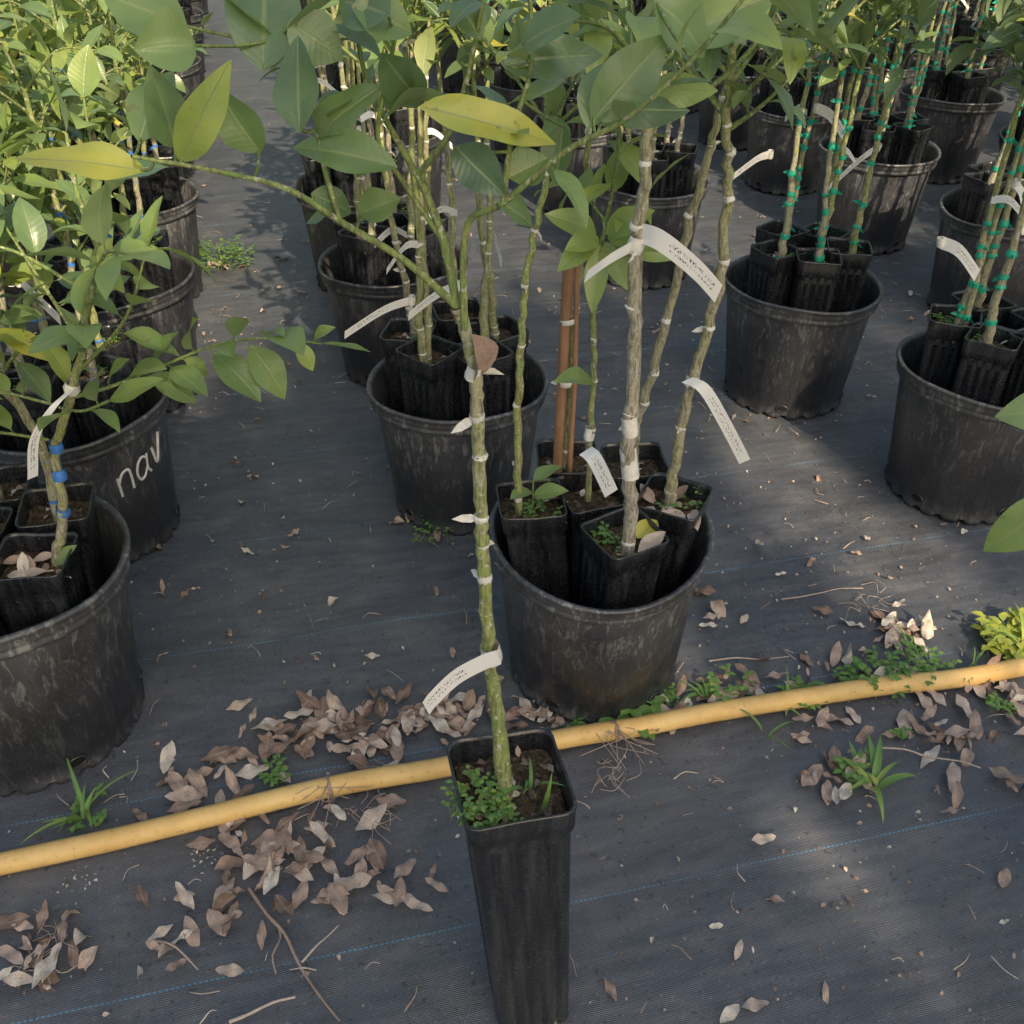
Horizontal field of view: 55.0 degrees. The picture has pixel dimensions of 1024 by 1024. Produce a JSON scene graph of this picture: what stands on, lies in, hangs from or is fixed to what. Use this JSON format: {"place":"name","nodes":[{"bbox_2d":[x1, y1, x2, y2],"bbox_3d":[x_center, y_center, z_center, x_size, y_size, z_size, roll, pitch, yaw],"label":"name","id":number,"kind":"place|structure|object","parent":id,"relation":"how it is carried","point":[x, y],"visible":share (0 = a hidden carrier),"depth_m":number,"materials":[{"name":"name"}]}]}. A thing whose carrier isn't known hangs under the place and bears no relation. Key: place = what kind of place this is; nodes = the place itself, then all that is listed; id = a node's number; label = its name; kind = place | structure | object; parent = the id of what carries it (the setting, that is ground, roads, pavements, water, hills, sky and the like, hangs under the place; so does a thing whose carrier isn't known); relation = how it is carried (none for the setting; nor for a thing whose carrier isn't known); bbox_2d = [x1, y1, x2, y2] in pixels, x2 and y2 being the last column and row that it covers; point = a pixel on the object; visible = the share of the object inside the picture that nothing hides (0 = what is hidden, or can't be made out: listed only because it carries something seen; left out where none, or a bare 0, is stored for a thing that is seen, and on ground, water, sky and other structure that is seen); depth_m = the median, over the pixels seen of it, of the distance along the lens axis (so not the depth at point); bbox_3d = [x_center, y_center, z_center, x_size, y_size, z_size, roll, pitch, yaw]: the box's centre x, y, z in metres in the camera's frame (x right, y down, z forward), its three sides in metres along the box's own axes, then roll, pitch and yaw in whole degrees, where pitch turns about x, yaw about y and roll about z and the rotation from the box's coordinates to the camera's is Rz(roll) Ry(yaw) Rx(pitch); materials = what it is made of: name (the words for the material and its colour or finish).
{"place":"outdoors","nodes":[
{"label":"outdoors","id":0,"kind":"place"},
{"bbox_2d":[0,0,1023,1023],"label":"ground","id":1,"kind":"structure","parent":0,"point":[411,627],"depth_m":1.61,"materials":[{"name":"fabric"}]},
{"bbox_2d":[0,480,144,796],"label":"nursery pot","id":2,"kind":"object","parent":1,"relation":"on","point":[72,688],"visible":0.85,"depth_m":1.43,"materials":[{"name":"plastic"}]},
{"bbox_2d":[0,304,47,543],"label":"potted citrus sapling","id":3,"kind":"object","parent":2,"relation":"in","point":[14,315],"visible":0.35,"depth_m":1.22,"materials":[{"name":"green plant"}]},
{"bbox_2d":[0,261,52,518],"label":"potted citrus sapling","id":4,"kind":"object","parent":2,"relation":"in","point":[15,483],"visible":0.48,"depth_m":1.48,"materials":[{"name":"green plant"}]},
{"bbox_2d":[0,123,104,597],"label":"potted citrus sapling","id":5,"kind":"object","parent":2,"relation":"in","point":[36,513],"visible":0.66,"depth_m":1.39,"materials":[{"name":"green plant"}]},
{"bbox_2d":[0,44,369,633],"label":"potted citrus sapling","id":6,"kind":"object","parent":2,"relation":"in","point":[41,578],"visible":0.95,"depth_m":1.19,"materials":[{"name":"green plant"}]},
{"bbox_2d":[21,758,138,843],"bbox_3d":[-0.632,0.430,1.425,0.134,0.053,0.146,10,38,13],"label":"weed plant","id":7,"kind":"object","parent":1,"relation":"on","point":[81,804],"visible":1,"depth_m":1.44,"materials":[{"name":"green plant"}]},
{"bbox_2d":[0,360,180,562],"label":"nursery pot","id":8,"kind":"object","parent":1,"relation":"on","point":[127,470],"visible":0.48,"depth_m":1.83,"materials":[{"name":"plastic"}]},
{"bbox_2d":[0,38,57,451],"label":"potted citrus sapling","id":9,"kind":"object","parent":8,"relation":"in","point":[7,442],"visible":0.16,"depth_m":1.62,"materials":[{"name":"green plant"}]},
{"bbox_2d":[0,12,81,451],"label":"potted citrus sapling","id":10,"kind":"object","parent":8,"relation":"in","point":[37,410],"visible":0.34,"depth_m":1.68,"materials":[{"name":"green plant"}]},
{"bbox_2d":[0,9,119,444],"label":"potted citrus sapling","id":11,"kind":"object","parent":8,"relation":"in","point":[74,108],"visible":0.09,"depth_m":1.69,"materials":[{"name":"green plant"}]},
{"bbox_2d":[0,19,139,443],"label":"potted citrus sapling","id":12,"kind":"object","parent":8,"relation":"in","point":[92,426],"visible":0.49,"depth_m":1.58,"materials":[{"name":"green plant"}]},
{"bbox_2d":[0,0,147,416],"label":"potted citrus sapling","id":13,"kind":"object","parent":8,"relation":"in","point":[121,345],"visible":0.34,"depth_m":1.68,"materials":[{"name":"green plant"}]},
{"bbox_2d":[25,252,197,411],"bbox_3d":[-0.929,-0.426,2.369,0.377,0.306,0.366,-13,38,-17],"label":"nursery pot","id":14,"kind":"object","parent":1,"relation":"on","point":[169,311],"visible":0.32,"depth_m":2.27,"materials":[{"name":"plastic"}]},
{"bbox_2d":[0,0,97,250],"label":"potted citrus sapling","id":15,"kind":"object","parent":14,"relation":"in","point":[52,241],"visible":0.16,"depth_m":2.01,"materials":[{"name":"green plant"}]},
{"bbox_2d":[0,0,111,311],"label":"potted citrus sapling","id":16,"kind":"object","parent":14,"relation":"in","point":[60,266],"visible":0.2,"depth_m":2.02,"materials":[{"name":"green plant"}]},
{"bbox_2d":[0,0,147,310],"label":"potted citrus sapling","id":17,"kind":"object","parent":14,"relation":"in","point":[55,38],"visible":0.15,"depth_m":1.94,"materials":[{"name":"green plant"}]},
{"bbox_2d":[2,0,151,245],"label":"potted citrus sapling","id":18,"kind":"object","parent":14,"relation":"in","point":[118,232],"visible":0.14,"depth_m":2.06,"materials":[{"name":"green plant"}]},
{"bbox_2d":[10,0,176,298],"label":"potted citrus sapling","id":19,"kind":"object","parent":14,"relation":"in","point":[163,278],"visible":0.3,"depth_m":2.12,"materials":[{"name":"green plant"}]},
{"bbox_2d":[62,177,202,297],"bbox_3d":[-1.071,-0.776,2.849,0.362,0.299,0.363,14,39,18],"label":"nursery pot","id":20,"kind":"object","parent":1,"relation":"on","point":[179,223],"visible":0.27,"depth_m":2.77,"materials":[{"name":"plastic"}]},
{"bbox_2d":[49,0,178,214],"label":"potted citrus sapling","id":21,"kind":"object","parent":20,"relation":"in","point":[145,185],"visible":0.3,"depth_m":2.62,"materials":[{"name":"green plant"}]},
{"bbox_2d":[85,12,212,211],"bbox_3d":[-0.939,-1.078,2.654,0.311,0.976,0.323,19,41,24],"label":"potted citrus sapling","id":22,"kind":"object","parent":20,"relation":"in","point":[165,182],"visible":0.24,"depth_m":2.71,"materials":[{"name":"green plant"}]},
{"bbox_2d":[112,55,200,95],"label":"nursery pot","id":23,"kind":"object","parent":1,"relation":"on","point":[190,77],"visible":0.12,"depth_m":4.08,"materials":[{"name":"plastic"}]},
{"bbox_2d":[198,235,257,272],"bbox_3d":[-0.910,-0.814,3.087,0.232,0.090,0.204,-12,38,-15],"label":"weed plant","id":24,"kind":"object","parent":1,"relation":"on","point":[236,253],"visible":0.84,"depth_m":3.09,"materials":[{"name":"green plant"}]},
{"bbox_2d":[258,752,290,787],"bbox_3d":[-0.359,0.397,1.496,0.049,0.023,0.069,0,36,0],"label":"weed plant","id":25,"kind":"object","parent":1,"relation":"on","point":[267,778],"visible":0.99,"depth_m":1.49,"materials":[{"name":"green plant"}]},
{"bbox_2d":[293,168,417,290],"bbox_3d":[-0.450,-0.837,2.928,0.364,0.302,0.367,-15,39,-19],"label":"nursery pot","id":26,"kind":"object","parent":1,"relation":"on","point":[321,236],"visible":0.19,"depth_m":2.82,"materials":[{"name":"plastic"}]},
{"bbox_2d":[301,0,336,197],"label":"potted citrus sapling","id":27,"kind":"object","parent":26,"relation":"in","point":[315,179],"visible":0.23,"depth_m":2.75,"materials":[{"name":"green plant"}]},
{"bbox_2d":[370,37,403,196],"bbox_3d":[-0.370,-1.209,2.603,0.257,1.250,0.331,-24,43,-29],"label":"potted citrus sapling","id":28,"kind":"object","parent":26,"relation":"in","point":[376,178],"visible":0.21,"depth_m":2.77,"materials":[{"name":"green plant"}]},
{"bbox_2d":[317,243,467,386],"bbox_3d":[-0.291,-0.506,2.485,0.366,0.297,0.353,-6,37,-8],"label":"nursery pot","id":29,"kind":"object","parent":1,"relation":"on","point":[352,304],"visible":0.41,"depth_m":2.36,"materials":[{"name":"plastic"}]},
{"bbox_2d":[306,0,379,281],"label":"potted citrus sapling","id":30,"kind":"object","parent":29,"relation":"in","point":[352,218],"visible":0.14,"depth_m":2.32,"materials":[{"name":"green plant"}]},
{"bbox_2d":[311,0,390,285],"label":"potted citrus sapling","id":31,"kind":"object","parent":29,"relation":"in","point":[366,263],"visible":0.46,"depth_m":2.28,"materials":[{"name":"black plastic"}]},
{"bbox_2d":[380,48,407,226],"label":"potted citrus sapling","id":32,"kind":"object","parent":29,"relation":"in","point":[399,209],"visible":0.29,"depth_m":2.39,"materials":[{"name":"green plant"}]},
{"bbox_2d":[382,36,435,285],"bbox_3d":[-0.230,-0.875,2.234,0.270,1.151,0.322,-18,40,-22],"label":"potted citrus sapling","id":33,"kind":"object","parent":29,"relation":"in","point":[408,253],"visible":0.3,"depth_m":2.30,"materials":[{"name":"black plastic"}]},
{"bbox_2d":[402,0,452,277],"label":"potted citrus sapling","id":34,"kind":"object","parent":29,"relation":"in","point":[440,269],"visible":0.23,"depth_m":2.33,"materials":[{"name":"green plant"}]},
{"bbox_2d":[356,118,443,206],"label":"nursery pot","id":35,"kind":"object","parent":1,"relation":"on","point":[436,170],"visible":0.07,"depth_m":3.33,"materials":[{"name":"plastic"}]},
{"bbox_2d":[389,6,418,146],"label":"potted citrus sapling","id":36,"kind":"object","parent":35,"relation":"in","point":[398,119],"visible":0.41,"depth_m":3.18,"materials":[{"name":"black plastic"}]},
{"bbox_2d":[14,0,809,1023],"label":"potted citrus sapling","id":37,"kind":"object","parent":1,"relation":"on","point":[516,802],"visible":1,"depth_m":0.64,"materials":[{"name":"green plant"}]},
{"bbox_2d":[437,29,464,93],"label":"nursery pot","id":38,"kind":"object","parent":1,"relation":"on","point":[453,82],"visible":0.2,"depth_m":4.77,"materials":[{"name":"plastic"}]},
{"bbox_2d":[366,351,548,535],"bbox_3d":[-0.106,-0.151,2.010,0.354,0.292,0.355,18,40,22],"label":"nursery pot","id":39,"kind":"object","parent":1,"relation":"on","point":[430,462],"visible":0.56,"depth_m":1.90,"materials":[{"name":"plastic"}]},
{"bbox_2d":[321,0,436,412],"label":"potted citrus sapling","id":40,"kind":"object","parent":39,"relation":"in","point":[396,332],"visible":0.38,"depth_m":1.87,"materials":[{"name":"green plant"}]},
{"bbox_2d":[344,294,415,338],"bbox_3d":[-0.224,-0.329,1.669,0.125,0.072,0.016,-8,37,-10],"label":"plant label","id":41,"kind":"object","parent":40,"relation":"attached to","point":[410,300],"visible":1,"depth_m":1.66,"materials":[{"name":"white plastic"}]},
{"bbox_2d":[318,0,463,419],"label":"potted citrus sapling","id":42,"kind":"object","parent":39,"relation":"in","point":[427,365],"visible":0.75,"depth_m":1.78,"materials":[{"name":"green plant"}]},
{"bbox_2d":[406,0,499,342],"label":"potted citrus sapling","id":43,"kind":"object","parent":39,"relation":"in","point":[447,325],"visible":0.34,"depth_m":1.88,"materials":[{"name":"green plant"}]},
{"bbox_2d":[408,0,554,410],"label":"potted citrus sapling","id":44,"kind":"object","parent":39,"relation":"in","point":[503,329],"visible":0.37,"depth_m":1.59,"materials":[{"name":"green plant"}]},
{"bbox_2d":[429,0,542,419],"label":"potted citrus sapling","id":45,"kind":"object","parent":39,"relation":"in","point":[496,391],"visible":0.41,"depth_m":1.80,"materials":[{"name":"green plant"}]},
{"bbox_2d":[0,123,1023,1023],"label":"leaf litter","id":46,"kind":"object","parent":1,"relation":"on","point":[272,847],"visible":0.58,"depth_m":1.50,"materials":[{"name":"brown plant"}]},
{"bbox_2d":[0,657,1023,875],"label":"irrigation pipe","id":47,"kind":"object","parent":1,"relation":"on","point":[328,787],"visible":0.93,"depth_m":1.48,"materials":[{"name":"plastic"}]},
{"bbox_2d":[484,69,577,162],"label":"nursery pot","id":48,"kind":"object","parent":1,"relation":"on","point":[509,95],"visible":0.13,"depth_m":3.77,"materials":[{"name":"plastic"}]},
{"bbox_2d":[533,111,635,217],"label":"nursery pot","id":49,"kind":"object","parent":1,"relation":"on","point":[557,194],"visible":0.11,"depth_m":3.31,"materials":[{"name":"plastic"}]},
{"bbox_2d":[489,478,714,723],"bbox_3d":[0.136,0.140,1.614,0.354,0.296,0.364,19,41,24],"label":"nursery pot","id":50,"kind":"object","parent":1,"relation":"on","point":[573,661],"visible":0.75,"depth_m":1.50,"materials":[{"name":"plastic"}]},
{"bbox_2d":[437,0,621,601],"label":"potted citrus sapling","id":51,"kind":"object","parent":50,"relation":"in","point":[533,514],"visible":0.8,"depth_m":1.43,"materials":[{"name":"green plant"}]},
{"bbox_2d":[534,115,688,604],"bbox_3d":[0.120,-0.124,1.395,0.164,0.941,0.166,-6,37,-8],"label":"potted citrus sapling","id":52,"kind":"object","parent":50,"relation":"in","point":[584,244],"visible":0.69,"depth_m":1.23,"materials":[{"name":"green plant"}]},
{"bbox_2d":[524,0,700,491],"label":"potted citrus sapling","id":53,"kind":"object","parent":50,"relation":"in","point":[563,448],"visible":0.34,"depth_m":1.49,"materials":[{"name":"green plant"}]},
{"bbox_2d":[521,0,840,608],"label":"potted citrus sapling","id":54,"kind":"object","parent":50,"relation":"in","point":[624,547],"visible":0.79,"depth_m":1.20,"materials":[{"name":"green plant"}]},
{"bbox_2d":[579,0,858,600],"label":"potted citrus sapling","id":55,"kind":"object","parent":50,"relation":"in","point":[672,503],"visible":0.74,"depth_m":1.33,"materials":[{"name":"green plant"}]},
{"bbox_2d":[579,0,865,495],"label":"potted citrus sapling","id":56,"kind":"object","parent":50,"relation":"in","point":[651,458],"visible":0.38,"depth_m":1.41,"materials":[{"name":"green plant"}]},
{"bbox_2d":[591,166,709,289],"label":"nursery pot","id":57,"kind":"object","parent":1,"relation":"on","point":[667,216],"visible":0.27,"depth_m":2.85,"materials":[{"name":"plastic"}]},
{"bbox_2d":[633,54,668,197],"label":"potted citrus sapling","id":58,"kind":"object","parent":57,"relation":"in","point":[659,165],"visible":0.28,"depth_m":2.77,"materials":[{"name":"black plastic"}]},
{"bbox_2d":[662,115,697,197],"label":"potted citrus sapling","id":59,"kind":"object","parent":57,"relation":"in","point":[679,178],"visible":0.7,"depth_m":2.82,"materials":[{"name":"black plastic"}]},
{"bbox_2d":[598,663,754,740],"bbox_3d":[0.274,0.314,1.603,0.289,0.045,0.135,-5,37,-7],"label":"weed plant","id":60,"kind":"object","parent":1,"relation":"on","point":[710,688],"visible":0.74,"depth_m":1.60,"materials":[{"name":"green plant"}]},
{"bbox_2d":[698,62,784,150],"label":"nursery pot","id":61,"kind":"object","parent":1,"relation":"on","point":[739,136],"visible":0.22,"depth_m":4.04,"materials":[{"name":"plastic"}]},
{"bbox_2d":[565,624,1018,739],"bbox_3d":[0.444,0.309,1.613,0.728,0.025,0.238,-8,37,-11],"label":"weed plant","id":62,"kind":"object","parent":1,"relation":"on","point":[991,700],"visible":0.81,"depth_m":1.61,"materials":[{"name":"green plant"}]},
{"bbox_2d":[745,92,843,195],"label":"nursery pot","id":63,"kind":"object","parent":1,"relation":"on","point":[768,131],"visible":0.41,"depth_m":3.56,"materials":[{"name":"plastic"}]},
{"bbox_2d":[767,76,804,116],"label":"potted citrus sapling","id":64,"kind":"object","parent":63,"relation":"in","point":[774,108],"visible":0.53,"depth_m":3.48,"materials":[{"name":"green plant"}]},
{"bbox_2d":[795,0,834,116],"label":"potted citrus sapling","id":65,"kind":"object","parent":63,"relation":"in","point":[825,90],"visible":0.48,"depth_m":3.44,"materials":[{"name":"black plastic"}]},
{"bbox_2d":[740,665,862,751],"bbox_3d":[0.483,0.301,1.610,0.237,0.041,0.121,-25,43,-30],"label":"weed plant","id":66,"kind":"object","parent":1,"relation":"on","point":[851,674],"visible":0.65,"depth_m":1.63,"materials":[{"name":"green plant"}]},
{"bbox_2d":[724,254,883,419],"bbox_3d":[0.679,-0.426,2.376,0.358,0.299,0.369,-14,39,-18],"label":"nursery pot","id":67,"kind":"object","parent":1,"relation":"on","point":[789,363],"visible":0.77,"depth_m":2.28,"materials":[{"name":"plastic"}]},
{"bbox_2d":[746,0,879,306],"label":"potted citrus sapling","id":68,"kind":"object","parent":67,"relation":"in","point":[771,274],"visible":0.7,"depth_m":2.20,"materials":[{"name":"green plant"}]},
{"bbox_2d":[755,0,878,249],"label":"potted citrus sapling","id":69,"kind":"object","parent":67,"relation":"in","point":[771,229],"visible":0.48,"depth_m":2.19,"materials":[{"name":"green plant"}]},
{"bbox_2d":[798,0,924,247],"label":"potted citrus sapling","id":70,"kind":"object","parent":67,"relation":"in","point":[811,240],"visible":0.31,"depth_m":2.19,"materials":[{"name":"green plant"}]},
{"bbox_2d":[790,0,937,311],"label":"potted citrus sapling","id":71,"kind":"object","parent":67,"relation":"in","point":[816,276],"visible":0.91,"depth_m":2.02,"materials":[{"name":"green plant"}]},
{"bbox_2d":[820,0,959,311],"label":"potted citrus sapling","id":72,"kind":"object","parent":67,"relation":"in","point":[856,252],"visible":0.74,"depth_m":2.11,"materials":[{"name":"green plant"}]},
{"bbox_2d":[832,733,916,819],"bbox_3d":[0.547,0.395,1.498,0.137,0.031,0.115,-30,46,-34],"label":"weed plant","id":73,"kind":"object","parent":1,"relation":"on","point":[876,776],"visible":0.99,"depth_m":1.50,"materials":[{"name":"green plant"}]},
{"bbox_2d":[833,54,916,133],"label":"nursery pot","id":74,"kind":"object","parent":1,"relation":"on","point":[896,103],"visible":0.14,"depth_m":4.08,"materials":[{"name":"plastic"}]},
{"bbox_2d":[816,134,940,254],"bbox_3d":[1.161,-1.040,3.200,0.377,0.306,0.363,26,44,31],"label":"nursery pot","id":75,"kind":"object","parent":1,"relation":"on","point":[894,195],"visible":0.63,"depth_m":3.09,"materials":[{"name":"plastic"}]},
{"bbox_2d":[834,9,890,157],"bbox_3d":[1.111,-1.368,2.942,0.211,1.087,0.354,28,45,32],"label":"potted citrus sapling","id":76,"kind":"object","parent":75,"relation":"in","point":[853,143],"visible":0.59,"depth_m":3.05,"materials":[{"name":"black plastic"}]},
{"bbox_2d":[855,12,894,124],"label":"potted citrus sapling","id":77,"kind":"object","parent":75,"relation":"in","point":[874,110],"visible":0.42,"depth_m":3.10,"materials":[{"name":"green plant"}]},
{"bbox_2d":[858,22,909,163],"bbox_3d":[1.161,-1.336,2.905,0.304,1.097,0.336,6,37,9],"label":"potted citrus sapling","id":78,"kind":"object","parent":75,"relation":"in","point":[867,139],"visible":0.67,"depth_m":2.99,"materials":[{"name":"black plastic"}]},
{"bbox_2d":[887,2,938,164],"bbox_3d":[1.192,-1.377,2.908,0.244,1.157,0.318,7,37,9],"label":"potted citrus sapling","id":79,"kind":"object","parent":75,"relation":"in","point":[909,145],"visible":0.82,"depth_m":3.01,"materials":[{"name":"black plastic"}]},
{"bbox_2d":[888,2,946,129],"bbox_3d":[1.238,-1.355,2.922,0.301,1.098,0.345,9,37,12],"label":"potted citrus sapling","id":80,"kind":"object","parent":75,"relation":"in","point":[898,116],"visible":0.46,"depth_m":3.05,"materials":[{"name":"green plant"}]},
{"bbox_2d":[835,633,984,697],"bbox_3d":[0.685,0.264,1.660,0.274,0.052,0.129,0,36,0],"label":"weed plant","id":81,"kind":"object","parent":1,"relation":"on","point":[864,667],"visible":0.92,"depth_m":1.66,"materials":[{"name":"green plant"}]},
{"bbox_2d":[899,82,1005,184],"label":"nursery pot","id":82,"kind":"object","parent":1,"relation":"on","point":[960,134],"visible":0.52,"depth_m":3.62,"materials":[{"name":"plastic"}]},
{"bbox_2d":[917,0,968,100],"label":"potted citrus sapling","id":83,"kind":"object","parent":82,"relation":"in","point":[936,80],"visible":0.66,"depth_m":3.60,"materials":[{"name":"black plastic"}]},
{"bbox_2d":[947,0,988,102],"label":"potted citrus sapling","id":84,"kind":"object","parent":82,"relation":"in","point":[968,85],"visible":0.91,"depth_m":3.54,"materials":[{"name":"black plastic"}]},
{"bbox_2d":[884,330,1023,524],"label":"nursery pot","id":85,"kind":"object","parent":1,"relation":"on","point":[953,457],"visible":0.75,"depth_m":1.96,"materials":[{"name":"plastic"}]},
{"bbox_2d":[916,0,1023,391],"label":"potted citrus sapling","id":86,"kind":"object","parent":85,"relation":"in","point":[949,326],"visible":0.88,"depth_m":1.83,"materials":[{"name":"green plant"}]},
{"bbox_2d":[950,0,1023,327],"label":"potted citrus sapling","id":87,"kind":"object","parent":85,"relation":"in","point":[983,297],"visible":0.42,"depth_m":1.91,"materials":[{"name":"green plant"}]},
{"bbox_2d":[952,0,1023,405],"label":"potted citrus sapling","id":88,"kind":"object","parent":85,"relation":"in","point":[988,357],"visible":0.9,"depth_m":1.84,"materials":[{"name":"black plastic"}]},
{"bbox_2d":[936,236,979,280],"bbox_3d":[0.776,-0.440,1.712,0.083,0.075,0.014,13,38,17],"label":"plant label","id":89,"kind":"object","parent":88,"relation":"attached to","point":[958,250],"visible":1,"depth_m":1.70,"materials":[{"name":"white plastic"}]},
{"bbox_2d":[998,328,1023,406],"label":"potted citrus sapling","id":90,"kind":"object","parent":85,"relation":"in","point":[1014,388],"visible":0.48,"depth_m":1.88,"materials":[{"name":"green plant"}]},
{"bbox_2d":[927,186,1023,307],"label":"nursery pot","id":91,"kind":"object","parent":1,"relation":"on","point":[950,274],"visible":0.42,"depth_m":2.68,"materials":[{"name":"plastic"}]},
{"bbox_2d":[956,103,1022,224],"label":"potted citrus sapling","id":92,"kind":"object","parent":91,"relation":"in","point":[975,197],"visible":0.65,"depth_m":2.62,"materials":[{"name":"black plastic"}]},
{"bbox_2d":[938,34,1013,90],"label":"nursery pot","id":93,"kind":"object","parent":1,"relation":"on","point":[992,59],"visible":0.08,"depth_m":4.41,"materials":[{"name":"plastic"}]},
{"bbox_2d":[970,602,1023,659],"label":"weed plant","id":94,"kind":"object","parent":1,"relation":"on","point":[1013,628],"visible":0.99,"depth_m":1.72,"materials":[{"name":"yellow plant"}]},
{"bbox_2d":[983,393,1023,551],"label":"potted citrus sapling","id":95,"kind":"object","parent":1,"relation":"on","point":[1006,533],"visible":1,"depth_m":0.98,"materials":[{"name":"green plant"}]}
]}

